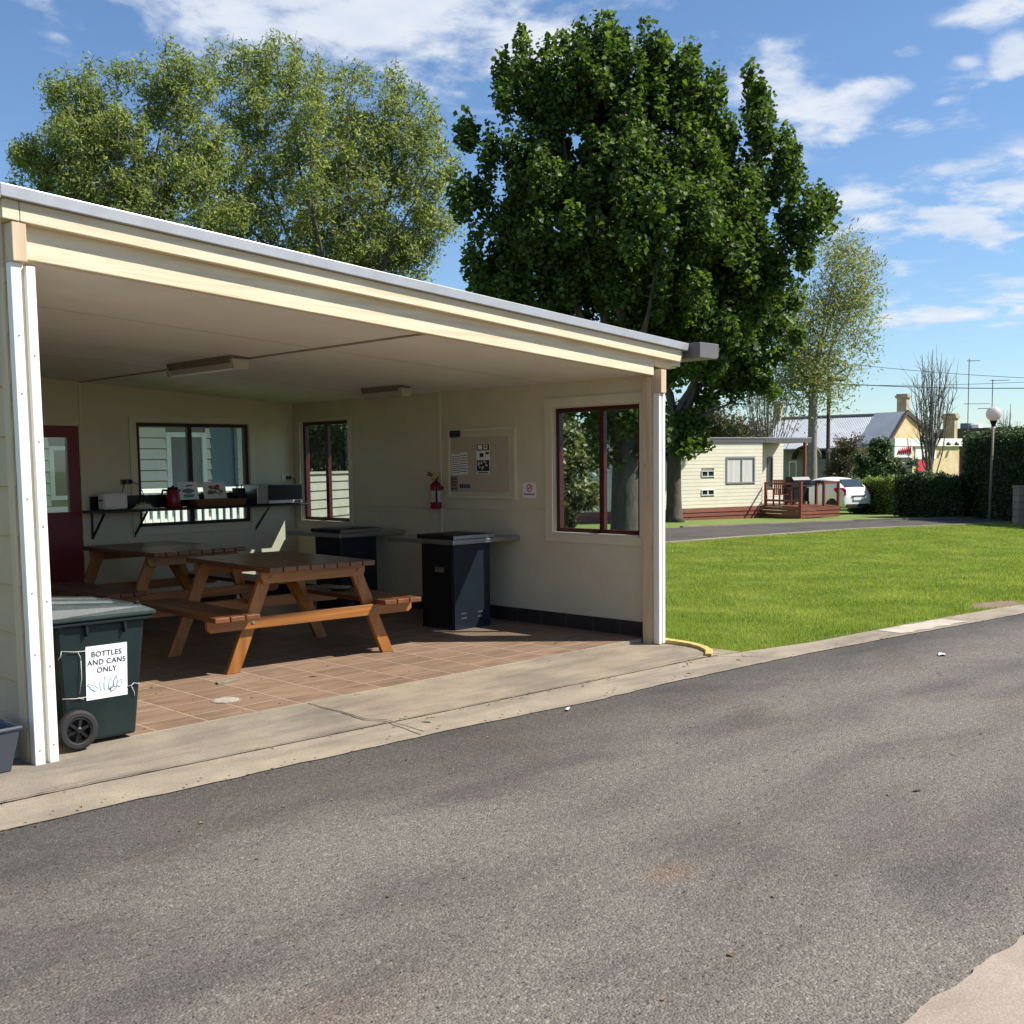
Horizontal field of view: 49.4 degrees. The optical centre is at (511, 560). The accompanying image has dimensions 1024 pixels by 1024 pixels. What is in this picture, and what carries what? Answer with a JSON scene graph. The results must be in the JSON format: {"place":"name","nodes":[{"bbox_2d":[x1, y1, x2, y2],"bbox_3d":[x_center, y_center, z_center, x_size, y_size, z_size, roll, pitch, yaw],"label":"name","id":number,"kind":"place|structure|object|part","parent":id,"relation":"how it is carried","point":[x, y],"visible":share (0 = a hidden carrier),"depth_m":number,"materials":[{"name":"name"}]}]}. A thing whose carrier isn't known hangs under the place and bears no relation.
{"place":"outdoors","nodes":[
{"label":"outdoors","id":0,"kind":"place"},
{"bbox_2d":[58,601,642,748],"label":"floor","id":1,"kind":"structure","parent":0,"point":[285,662],"depth_m":9.13,"materials":[{"name":"brown tile"}]},
{"bbox_2d":[51,596,155,750],"bbox_3d":[-2.527,0.624,6.482,0.570,0.844,0.714,4,7,45],"label":"wheelie bin","id":2,"kind":"object","parent":1,"relation":"on","point":[80,623],"visible":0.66,"depth_m":6.29,"materials":[{"name":"green plastic"}]},
{"bbox_2d":[58,642,138,700],"bbox_3d":[-2.350,0.648,6.341,0.030,0.328,0.478,4,7,45],"label":"paper sign","id":3,"kind":"object","parent":2,"relation":"attached to","point":[106,670],"visible":1,"depth_m":6.37,"materials":[{"name":"white paper"}]},
{"bbox_2d":[50,541,278,609],"bbox_3d":[-3.433,0.267,10.973,1.490,0.806,1.864,4,7,44],"label":"picnic table","id":4,"kind":"object","parent":1,"relation":"on","point":[172,555],"visible":0.81,"depth_m":10.71,"materials":[{"name":"brown wood"}]},
{"bbox_2d":[211,697,240,703],"bbox_3d":[-1.934,0.946,7.526,0.200,0.008,0.200,4,7,45],"label":"drain cover","id":5,"kind":"object","parent":1,"relation":"on","point":[223,700],"visible":1,"depth_m":7.50,"materials":[{"name":"grey metal"}]},
{"bbox_2d":[216,678,239,684],"bbox_3d":[-2.095,0.889,8.173,0.065,0.014,0.219,2,6,33],"label":"wood offcut","id":6,"kind":"object","parent":1,"relation":"on","point":[226,681],"visible":1,"depth_m":8.16,"materials":[{"name":"grey wood"}]},
{"bbox_2d":[139,551,420,674],"bbox_3d":[-1.954,0.389,9.338,1.864,0.806,1.490,-5,6,-40],"label":"picnic table","id":7,"kind":"object","parent":1,"relation":"on","point":[293,571],"visible":0.96,"depth_m":9.08,"materials":[{"name":"brown wood"}]},
{"bbox_2d":[329,585,351,589],"bbox_3d":[-1.538,0.252,9.965,0.216,0.028,0.216,4,7,45],"label":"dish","id":8,"kind":"object","parent":7,"relation":"on","point":[341,587],"visible":1,"depth_m":10.01,"materials":[{"name":"silver metal"}]},
{"bbox_2d":[287,526,404,609],"bbox_3d":[-1.836,0.075,12.359,0.985,0.908,0.885,4,7,45],"label":"barbecue","id":9,"kind":"object","parent":1,"relation":"on","point":[352,541],"visible":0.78,"depth_m":11.94,"materials":[{"name":"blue metal"}]},
{"bbox_2d":[0,182,718,765],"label":"picnic shelter","id":10,"kind":"object","parent":1,"relation":"on","point":[108,316],"visible":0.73,"depth_m":9.79,"materials":[{"name":"beige paint"}]},
{"bbox_2d":[43,425,83,596],"bbox_3d":[-4.884,-0.385,11.601,0.112,2.027,0.825,4,7,45],"label":"door","id":11,"kind":"structure","parent":10,"relation":"in","point":[65,538],"depth_m":11.79,"materials":[{"name":"red paint"}]},
{"bbox_2d":[120,479,143,501],"bbox_3d":[-4.213,-0.725,12.159,0.144,0.320,0.367,3,6,33],"label":"power outlet","id":12,"kind":"object","parent":10,"relation":"attached to","point":[126,481],"visible":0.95,"depth_m":12.21,"materials":[{"name":"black plastic"}]},
{"bbox_2d":[128,415,257,535],"bbox_3d":[-3.665,-0.983,12.829,0.100,1.325,1.580,4,7,45],"label":"window","id":13,"kind":"structure","parent":10,"relation":"in","point":[191,526],"depth_m":12.76,"materials":[{"name":"beige glass"}]},
{"bbox_2d":[82,492,309,538],"bbox_3d":[-3.524,-0.530,12.704,0.359,0.460,2.660,4,7,45],"label":"wall shelf","id":14,"kind":"object","parent":10,"relation":"attached to","point":[152,500],"depth_m":12.32,"materials":[{"name":"black metal"}]},
{"bbox_2d":[98,493,127,510],"bbox_3d":[-4.280,-0.627,11.911,0.150,0.187,0.282,4,7,41],"label":"toaster","id":15,"kind":"object","parent":14,"relation":"on","point":[111,501],"visible":1,"depth_m":11.84,"materials":[{"name":"white plastic"}]},
{"bbox_2d":[130,502,155,508],"bbox_3d":[-4.028,-0.598,12.138,0.140,0.076,0.280,4,7,45],"label":"cleaning cloth","id":16,"kind":"object","parent":14,"relation":"on","point":[142,505],"visible":1,"depth_m":12.11,"materials":[{"name":"grey fabric"}]},
{"bbox_2d":[160,485,180,507],"bbox_3d":[-3.798,-0.707,12.395,0.198,0.250,0.182,-1,5,-5],"label":"kettle","id":17,"kind":"object","parent":14,"relation":"on","point":[172,497],"visible":1,"depth_m":12.34,"materials":[{"name":"red plastic"}]},
{"bbox_2d":[188,498,246,506],"bbox_3d":[-3.383,-0.663,12.791,0.193,0.085,0.656,4,7,45],"label":"wicker basket","id":18,"kind":"object","parent":14,"relation":"on","point":[216,502],"visible":1,"depth_m":12.69,"materials":[{"name":"brown wicker"}]},
{"bbox_2d":[177,482,198,499],"bbox_3d":[-3.685,-0.790,12.655,0.053,0.200,0.240,4,7,45],"label":"picture card","id":19,"kind":"object","parent":18,"relation":"on","point":[189,490],"visible":0.95,"depth_m":12.65,"materials":[{"name":"white paper"}]},
{"bbox_2d":[202,481,226,498],"bbox_3d":[-3.448,-0.811,12.891,0.053,0.195,0.290,4,7,45],"label":"picture card","id":20,"kind":"object","parent":18,"relation":"on","point":[213,490],"visible":1,"depth_m":12.88,"materials":[{"name":"white paper"}]},
{"bbox_2d":[232,484,245,504],"bbox_3d":[-3.202,-0.768,13.039,0.120,0.246,0.110,4,7,45],"label":"utensil caddy","id":21,"kind":"object","parent":14,"relation":"on","point":[237,492],"visible":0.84,"depth_m":13.00,"materials":[{"name":"black metal"}]},
{"bbox_2d":[243,484,301,503],"bbox_3d":[-2.856,-0.796,13.313,0.600,0.225,0.352,-5,7,-43],"label":"microwave oven","id":22,"kind":"object","parent":14,"relation":"on","point":[270,493],"visible":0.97,"depth_m":13.16,"materials":[{"name":"silver metal"}]},
{"bbox_3d":[-2.700,-0.809,13.250,0.453,0.178,0.012,-5,7,-43],"label":"door","id":23,"kind":"part","parent":22,"relation":"part of","materials":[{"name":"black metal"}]},
{"bbox_2d":[165,355,249,377],"bbox_3d":[-2.674,-1.694,9.718,1.150,0.122,0.166,4,7,45],"label":"ceiling light","id":24,"kind":"object","parent":10,"relation":"attached to","point":[205,365],"visible":0.98,"depth_m":9.59,"materials":[{"name":"white plastic"}]},
{"bbox_2d":[282,474,295,483],"bbox_3d":[-2.743,-0.973,13.675,0.166,0.161,0.078,-1,5,-9],"label":"power outlet","id":25,"kind":"object","parent":10,"relation":"attached to","point":[286,477],"visible":0.98,"depth_m":13.65,"materials":[{"name":"white plastic"}]},
{"bbox_2d":[294,416,353,527],"bbox_3d":[-2.228,-1.041,13.342,1.150,1.325,0.112,4,7,45],"label":"window","id":26,"kind":"structure","parent":10,"relation":"in","point":[329,521],"depth_m":13.35,"materials":[{"name":"beige paint"}]},
{"bbox_2d":[359,385,411,399],"bbox_3d":[-1.301,-1.727,11.419,0.690,0.122,0.146,4,7,45],"label":"ceiling light","id":27,"kind":"object","parent":10,"relation":"attached to","point":[369,393],"visible":0.97,"depth_m":11.33,"materials":[{"name":"white plastic"}]},
{"bbox_2d":[427,472,443,508],"bbox_3d":[-0.810,-0.741,11.784,0.206,0.389,0.158,4,7,45],"label":"fire extinguisher","id":28,"kind":"object","parent":10,"relation":"attached to","point":[436,487],"visible":1,"depth_m":11.73,"materials":[{"name":"red metal"}]},
{"bbox_2d":[447,426,516,498],"bbox_3d":[-0.317,-0.988,11.362,1.010,0.720,0.021,4,7,45],"label":"noticeboard","id":29,"kind":"object","parent":10,"relation":"attached to","point":[499,481],"visible":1,"depth_m":11.28,"materials":[{"name":"beige paint"}]},
{"bbox_2d":[451,476,457,490],"bbox_3d":[-0.607,-0.802,11.663,0.105,0.155,0.002,4,7,45],"label":"notice","id":30,"kind":"object","parent":29,"relation":"attached to","point":[454,483],"visible":1,"depth_m":11.66,"materials":[{"name":"white paper"}]},
{"bbox_2d":[449,430,459,436],"bbox_3d":[-0.597,-1.315,11.592,0.165,0.070,0.002,4,7,45],"label":"label strip","id":31,"kind":"object","parent":29,"relation":"attached to","point":[455,433],"visible":1,"depth_m":11.59,"materials":[{"name":"black plastic"}]},
{"bbox_2d":[452,454,460,474],"bbox_3d":[-0.581,-0.997,11.618,0.145,0.220,0.002,4,7,45],"label":"notice","id":32,"kind":"object","parent":29,"relation":"attached to","point":[455,464],"visible":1,"depth_m":11.62,"materials":[{"name":"white paper"}]},
{"bbox_2d":[460,452,467,473],"bbox_3d":[-0.500,-1.003,11.532,0.110,0.225,0.002,4,7,45],"label":"notice","id":33,"kind":"object","parent":29,"relation":"attached to","point":[463,464],"visible":1,"depth_m":11.53,"materials":[{"name":"white paper"}]},
{"bbox_2d":[459,483,470,488],"bbox_3d":[-0.488,-0.768,11.547,0.190,0.065,0.002,4,7,45],"label":"label strip","id":34,"kind":"object","parent":29,"relation":"attached to","point":[464,485],"visible":1,"depth_m":11.55,"materials":[{"name":"paper"}]},
{"bbox_2d":[476,443,489,473],"bbox_3d":[-0.296,-1.030,11.327,0.195,0.310,0.003,4,7,45],"label":"poster","id":35,"kind":"object","parent":29,"relation":"attached to","point":[483,458],"visible":1,"depth_m":11.32,"materials":[{"name":"white paper"}]},
{"bbox_2d":[523,483,535,497],"bbox_3d":[0.171,-0.685,10.916,0.180,0.150,0.003,4,7,45],"label":"no smoking sign","id":36,"kind":"object","parent":10,"relation":"attached to","point":[529,490],"visible":1,"depth_m":10.91,"materials":[{"name":"white plastic"}]},
{"bbox_2d":[544,392,642,545],"bbox_3d":[0.784,-0.838,10.339,1.225,1.370,0.112,4,7,45],"label":"window","id":37,"kind":"structure","parent":10,"relation":"in","point":[603,535],"depth_m":10.35,"materials":[{"name":"beige paint"}]},
{"bbox_2d":[387,531,518,630],"bbox_3d":[-0.580,0.167,11.108,0.985,0.908,0.885,4,7,45],"label":"barbecue","id":38,"kind":"object","parent":1,"relation":"on","point":[456,579],"visible":1,"depth_m":10.68,"materials":[{"name":"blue metal"}]},
{"bbox_2d":[0,502,1022,803],"bbox_3d":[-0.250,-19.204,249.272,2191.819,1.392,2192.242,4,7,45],"label":"ground","id":39,"kind":"structure","parent":0,"point":[844,514],"depth_m":38.53,"materials":[{"name":"grey concrete"}]},
{"bbox_2d":[3,31,260,236],"bbox_3d":[-8.160,-5.821,24.187,5.521,11.464,3.519,0,5,4],"label":"ash tree","id":40,"kind":"object","parent":39,"relation":"on","point":[73,171],"visible":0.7,"depth_m":23.60,"materials":[{"name":"green plant"}]},
{"bbox_2d":[43,425,243,522],"bbox_3d":[-6.629,-1.131,17.103,5.350,3.120,6.850,4,7,45],"label":"cabin","id":41,"kind":"object","parent":39,"relation":"on","point":[217,454],"visible":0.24,"depth_m":16.63,"materials":[{"name":"white metal"}]},
{"bbox_2d":[48,446,67,499],"bbox_3d":[-6.301,-1.216,15.537,0.055,0.750,0.320,4,7,45],"label":"window","id":42,"kind":"structure","parent":41,"relation":"in","point":[57,456],"depth_m":15.51,"materials":[{"name":"grey glass"}]},
{"bbox_2d":[165,432,207,521],"bbox_3d":[-4.932,-0.957,16.929,0.055,1.960,0.660,4,7,45],"label":"door","id":43,"kind":"structure","parent":41,"relation":"in","point":[175,441],"depth_m":16.86,"materials":[{"name":"white glass"}]},
{"bbox_2d":[0,704,383,802],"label":"old apron","id":44,"kind":"object","parent":39,"relation":"on","point":[133,756],"visible":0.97,"depth_m":6.30,"materials":[{"name":"grey concrete"}]},
{"bbox_2d":[0,719,22,772],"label":"plastic tub","id":45,"kind":"object","parent":44,"relation":"on","point":[9,732],"visible":1,"depth_m":5.82,"materials":[{"name":"grey plastic"}]},
{"bbox_2d":[179,28,466,473],"bbox_3d":[-4.379,-6.402,26.136,6.496,12.253,4.851,2,6,27],"label":"ash tree","id":46,"kind":"object","parent":39,"relation":"on","point":[351,246],"visible":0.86,"depth_m":25.50,"materials":[{"name":"green plant"}]},
{"bbox_2d":[309,424,347,473],"bbox_3d":[-4.039,-1.813,23.977,2.062,3.525,2.368,4,7,45],"label":"shrub","id":47,"kind":"object","parent":39,"relation":"on","point":[339,452],"visible":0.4,"depth_m":23.54,"materials":[{"name":"green plant"}]},
{"bbox_2d":[310,471,348,517],"bbox_3d":[-2.440,-0.875,21.150,0.122,1.665,6.024,1,5,19],"label":"weatherboard fence","id":48,"kind":"object","parent":39,"relation":"on","point":[340,490],"depth_m":19.16,"materials":[{"name":"white wood"}]},
{"bbox_2d":[59,639,641,751],"bbox_3d":[-0.743,0.954,8.065,0.034,0.129,5.350,4,7,45],"label":"floor edge","id":49,"kind":"object","parent":39,"relation":"on","point":[619,644],"visible":0.21,"depth_m":8.14,"materials":[{"name":"concrete"}]},
{"bbox_2d":[311,642,737,723],"bbox_3d":[0.269,0.867,8.415,0.986,0.032,3.715,4,7,45],"label":"apron","id":50,"kind":"object","parent":39,"relation":"on","point":[424,698],"visible":0.98,"depth_m":8.09,"materials":[{"name":"concrete"}]},
{"bbox_2d":[563,413,599,527],"bbox_3d":[1.319,-2.702,30.006,2.525,4.327,2.197,-2,5,-12],"label":"shrub","id":51,"kind":"object","parent":39,"relation":"on","point":[577,491],"visible":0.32,"depth_m":29.64,"materials":[{"name":"green plant"}]},
{"bbox_2d":[446,8,842,530],"bbox_3d":[2.564,-5.454,21.794,6.940,10.796,4.808,2,6,29],"label":"maple tree","id":52,"kind":"object","parent":39,"relation":"on","point":[631,195],"visible":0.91,"depth_m":21.17,"materials":[{"name":"green plant"}]},
{"bbox_2d":[664,638,712,657],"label":"kerb","id":53,"kind":"structure","parent":39,"relation":"on","point":[707,650],"depth_m":9.66,"materials":[{"name":"yellow paint"}]},
{"bbox_2d":[576,437,811,523],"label":"cabin","id":54,"kind":"object","parent":39,"relation":"on","point":[726,477],"visible":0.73,"depth_m":41.82,"materials":[{"name":"beige wood"}]},
{"bbox_2d":[587,461,611,488],"bbox_3d":[3.119,-2.993,39.036,1.200,1.000,0.055,-3,6,-29],"label":"window","id":55,"kind":"structure","parent":54,"relation":"in","point":[609,475],"depth_m":39.20,"materials":[{"name":"glass"}]},
{"bbox_2d":[701,471,714,476],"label":"louvre window","id":56,"kind":"structure","parent":54,"relation":"in","point":[703,473],"depth_m":41.32,"materials":[{"name":"white metal"}]},
{"bbox_2d":[701,489,714,495],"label":"louvre window","id":57,"kind":"structure","parent":54,"relation":"in","point":[710,491],"depth_m":41.38,"materials":[{"name":"white glass"}]},
{"bbox_2d":[726,457,754,483],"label":"window","id":58,"kind":"structure","parent":54,"relation":"in","point":[738,469],"depth_m":42.08,"materials":[{"name":"white glass"}]},
{"bbox_2d":[767,457,772,487],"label":"window","id":59,"kind":"structure","parent":54,"relation":"in","point":[769,459],"depth_m":45.01,"materials":[{"name":"glass"}]},
{"bbox_2d":[576,410,824,436],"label":"distant wood","id":60,"kind":"object","parent":39,"relation":"on","point":[747,426],"depth_m":148.91,"materials":[{"name":"green plant"}]},
{"bbox_2d":[665,399,754,436],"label":"bare tree","id":61,"kind":"object","parent":39,"relation":"on","point":[718,429],"visible":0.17,"depth_m":60.99,"materials":[{"name":"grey plant"}]},
{"bbox_2d":[665,236,816,522],"bbox_3d":[7.023,-6.350,39.407,7.241,9.999,3.959,-1,5,-4],"label":"maple tree","id":62,"kind":"object","parent":39,"relation":"on","point":[748,372],"visible":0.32,"depth_m":38.97,"materials":[{"name":"green plant"}]},
{"bbox_2d":[734,356,808,456],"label":"bare tree","id":63,"kind":"object","parent":39,"relation":"on","point":[767,433],"visible":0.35,"depth_m":65.44,"materials":[{"name":"grey plant"}]},
{"bbox_2d":[762,442,839,518],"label":"timber deck","id":64,"kind":"structure","parent":39,"relation":"on","point":[800,510],"depth_m":41.88,"materials":[{"name":"brown wood"}]},
{"bbox_2d":[772,480,792,505],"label":"wooden chair","id":65,"kind":"object","parent":64,"relation":"on","point":[780,486],"visible":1,"depth_m":42.72,"materials":[{"name":"brown wood"}]},
{"bbox_2d":[783,476,811,504],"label":"covered barbecue","id":66,"kind":"object","parent":64,"relation":"on","point":[805,480],"visible":0.74,"depth_m":42.92,"materials":[{"name":"black metal"}]},
{"bbox_2d":[738,214,896,479],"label":"willow tree","id":67,"kind":"object","parent":39,"relation":"on","point":[812,373],"visible":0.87,"depth_m":57.47,"materials":[{"name":"green plant"}]},
{"bbox_2d":[787,477,870,513],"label":"parked car","id":68,"kind":"object","parent":39,"relation":"on","point":[855,494],"visible":0.62,"depth_m":45.49,"materials":[{"name":"white paint"}]},
{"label":"side window","id":69,"kind":"part","parent":68,"relation":"part of","materials":[{"name":"black glass"}]},
{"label":"rear window","id":70,"kind":"part","parent":68,"relation":"part of","materials":[{"name":"blue glass"}]},
{"bbox_2d":[821,375,844,469],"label":"utility pole","id":71,"kind":"object","parent":39,"relation":"on","point":[827,434],"visible":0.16,"depth_m":59.72,"materials":[{"name":"brown wood"}]},
{"bbox_2d":[835,362,1021,377],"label":"power line","id":72,"kind":"object","parent":71,"relation":"attached to","point":[938,372],"visible":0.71,"depth_m":60.64,"materials":[{"name":"black metal"}]},
{"bbox_2d":[835,383,1023,388],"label":"power line","id":73,"kind":"object","parent":71,"relation":"attached to","point":[942,387],"visible":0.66,"depth_m":60.61,"materials":[{"name":"black metal"}]},
{"bbox_2d":[864,382,1019,385],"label":"power line","id":74,"kind":"object","parent":71,"relation":"attached to","point":[948,384],"visible":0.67,"depth_m":60.66,"materials":[{"name":"black metal"}]},
{"bbox_2d":[665,517,1011,542],"bbox_3d":[14.243,-1.197,35.284,33.821,0.397,7.536,-3,6,-26],"label":"back road edging","id":75,"kind":"object","parent":39,"relation":"on","point":[693,540],"visible":0.22,"depth_m":34.49,"materials":[{"name":"concrete"}]},
{"bbox_2d":[770,394,910,499],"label":"house","id":76,"kind":"structure","parent":39,"relation":"on","point":[846,425],"depth_m":72.47,"materials":[{"name":"grey metal"}]},
{"bbox_2d":[789,461,796,476],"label":"window","id":77,"kind":"structure","parent":76,"relation":"in","point":[789,461],"depth_m":72.29,"materials":[{"name":"white metal"}]},
{"bbox_2d":[665,522,1023,653],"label":"lawn grass","id":78,"kind":"structure","parent":39,"relation":"on","point":[885,577],"depth_m":15.76,"materials":[{"name":"green plant"}]},
{"bbox_2d":[822,432,867,478],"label":"shrub","id":79,"kind":"object","parent":39,"relation":"on","point":[843,451],"visible":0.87,"depth_m":55.69,"materials":[{"name":"green plant"}]},
{"bbox_2d":[847,474,898,514],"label":"hedge","id":80,"kind":"object","parent":39,"relation":"on","point":[880,490],"visible":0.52,"depth_m":45.37,"materials":[{"name":"green plant"}]},
{"bbox_2d":[850,435,919,483],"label":"shrub","id":81,"kind":"object","parent":39,"relation":"on","point":[880,460],"visible":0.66,"depth_m":51.62,"materials":[{"name":"green plant"}]},
{"bbox_2d":[847,410,962,480],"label":"house","id":82,"kind":"structure","parent":39,"relation":"on","point":[894,427],"depth_m":67.09,"materials":[{"name":"yellow stone"}]},
{"bbox_2d":[898,458,911,472],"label":"shop window","id":83,"kind":"structure","parent":82,"relation":"in","point":[903,459],"depth_m":61.34,"materials":[{"name":"grey glass"}]},
{"bbox_2d":[902,344,959,471],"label":"bare tree","id":84,"kind":"object","parent":39,"relation":"on","point":[930,444],"visible":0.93,"depth_m":49.61,"materials":[{"name":"grey plant"}]},
{"bbox_2d":[891,468,975,517],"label":"hedge","id":85,"kind":"object","parent":39,"relation":"on","point":[927,493],"visible":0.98,"depth_m":40.31,"materials":[{"name":"green plant"}]},
{"bbox_2d":[939,423,997,474],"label":"flat roofed building","id":86,"kind":"structure","parent":39,"relation":"on","point":[972,427],"depth_m":83.79,"materials":[{"name":"white metal"}]},
{"bbox_2d":[967,359,989,427],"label":"tv antenna","id":87,"kind":"object","parent":86,"relation":"attached to","point":[968,391],"visible":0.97,"depth_m":85.74,"materials":[{"name":"grey metal"}]},
{"bbox_2d":[978,379,1007,427],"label":"tv antenna","id":88,"kind":"object","parent":86,"relation":"attached to","point":[992,380],"visible":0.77,"depth_m":82.73,"materials":[{"name":"grey metal"}]},
{"bbox_2d":[959,422,1023,520],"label":"hedge","id":89,"kind":"object","parent":39,"relation":"on","point":[1008,462],"visible":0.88,"depth_m":37.39,"materials":[{"name":"green plant"}]},
{"bbox_2d":[986,406,1001,520],"bbox_3d":[15.602,-3.075,36.132,0.480,3.806,0.512,4,7,45],"label":"street lamp","id":90,"kind":"object","parent":39,"relation":"on","point":[993,414],"visible":0.98,"depth_m":36.01,"materials":[{"name":"white metal"}]},
{"bbox_2d":[971,600,1023,609],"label":"bare soil","id":91,"kind":"structure","parent":39,"relation":"on","point":[999,603],"depth_m":12.94,"materials":[{"name":"beige soil"}]},
{"bbox_2d":[995,404,1020,429],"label":"bare tree","id":92,"kind":"object","parent":39,"relation":"on","point":[1006,420],"visible":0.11,"depth_m":59.72,"materials":[{"name":"grey plant"}]},
{"bbox_2d":[1012,485,1023,523],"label":"brick pier","id":93,"kind":"structure","parent":39,"relation":"on","point":[1018,505],"depth_m":33.47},
{"bbox_2d":[0,613,1023,1023],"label":"road","id":94,"kind":"structure","parent":0,"point":[634,857],"depth_m":4.42,"materials":[{"name":"grey asphalt"}]},
{"bbox_2d":[0,604,1023,830],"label":"gutter","id":95,"kind":"object","parent":94,"relation":"on","point":[36,809],"visible":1,"depth_m":6.64,"materials":[{"name":"concrete"}]},
{"bbox_2d":[0,652,761,801],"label":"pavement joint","id":96,"kind":"object","parent":95,"relation":"on","point":[354,728],"visible":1,"depth_m":6.83,"materials":[{"name":"grey concrete"}]},
{"bbox_2d":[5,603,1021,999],"bbox_3d":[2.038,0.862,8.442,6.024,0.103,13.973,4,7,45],"label":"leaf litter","id":97,"kind":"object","parent":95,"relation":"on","point":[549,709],"visible":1,"depth_m":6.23,"materials":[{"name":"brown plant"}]},
{"bbox_2d":[879,619,966,632],"bbox_3d":[4.023,0.642,10.885,1.223,0.016,0.308,-5,7,-41],"label":"pavement patch","id":98,"kind":"object","parent":95,"relation":"on","point":[930,624],"visible":1,"depth_m":10.90,"materials":[{"name":"beige concrete"}]},
{"bbox_2d":[0,0,1023,469],"label":"sky","id":99,"kind":"structure","parent":0,"point":[912,111],"materials":[{"name":"blue"}]},
{"bbox_2d":[665,518,1011,540],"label":"back road","id":100,"kind":"structure","parent":0,"point":[681,533],"depth_m":33.61,"materials":[{"name":"grey asphalt"}]},
{"bbox_2d":[903,935,1023,1023],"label":"pavement","id":101,"kind":"structure","parent":0,"point":[990,990],"depth_m":3.29,"materials":[{"name":"beige concrete"}]}
]}

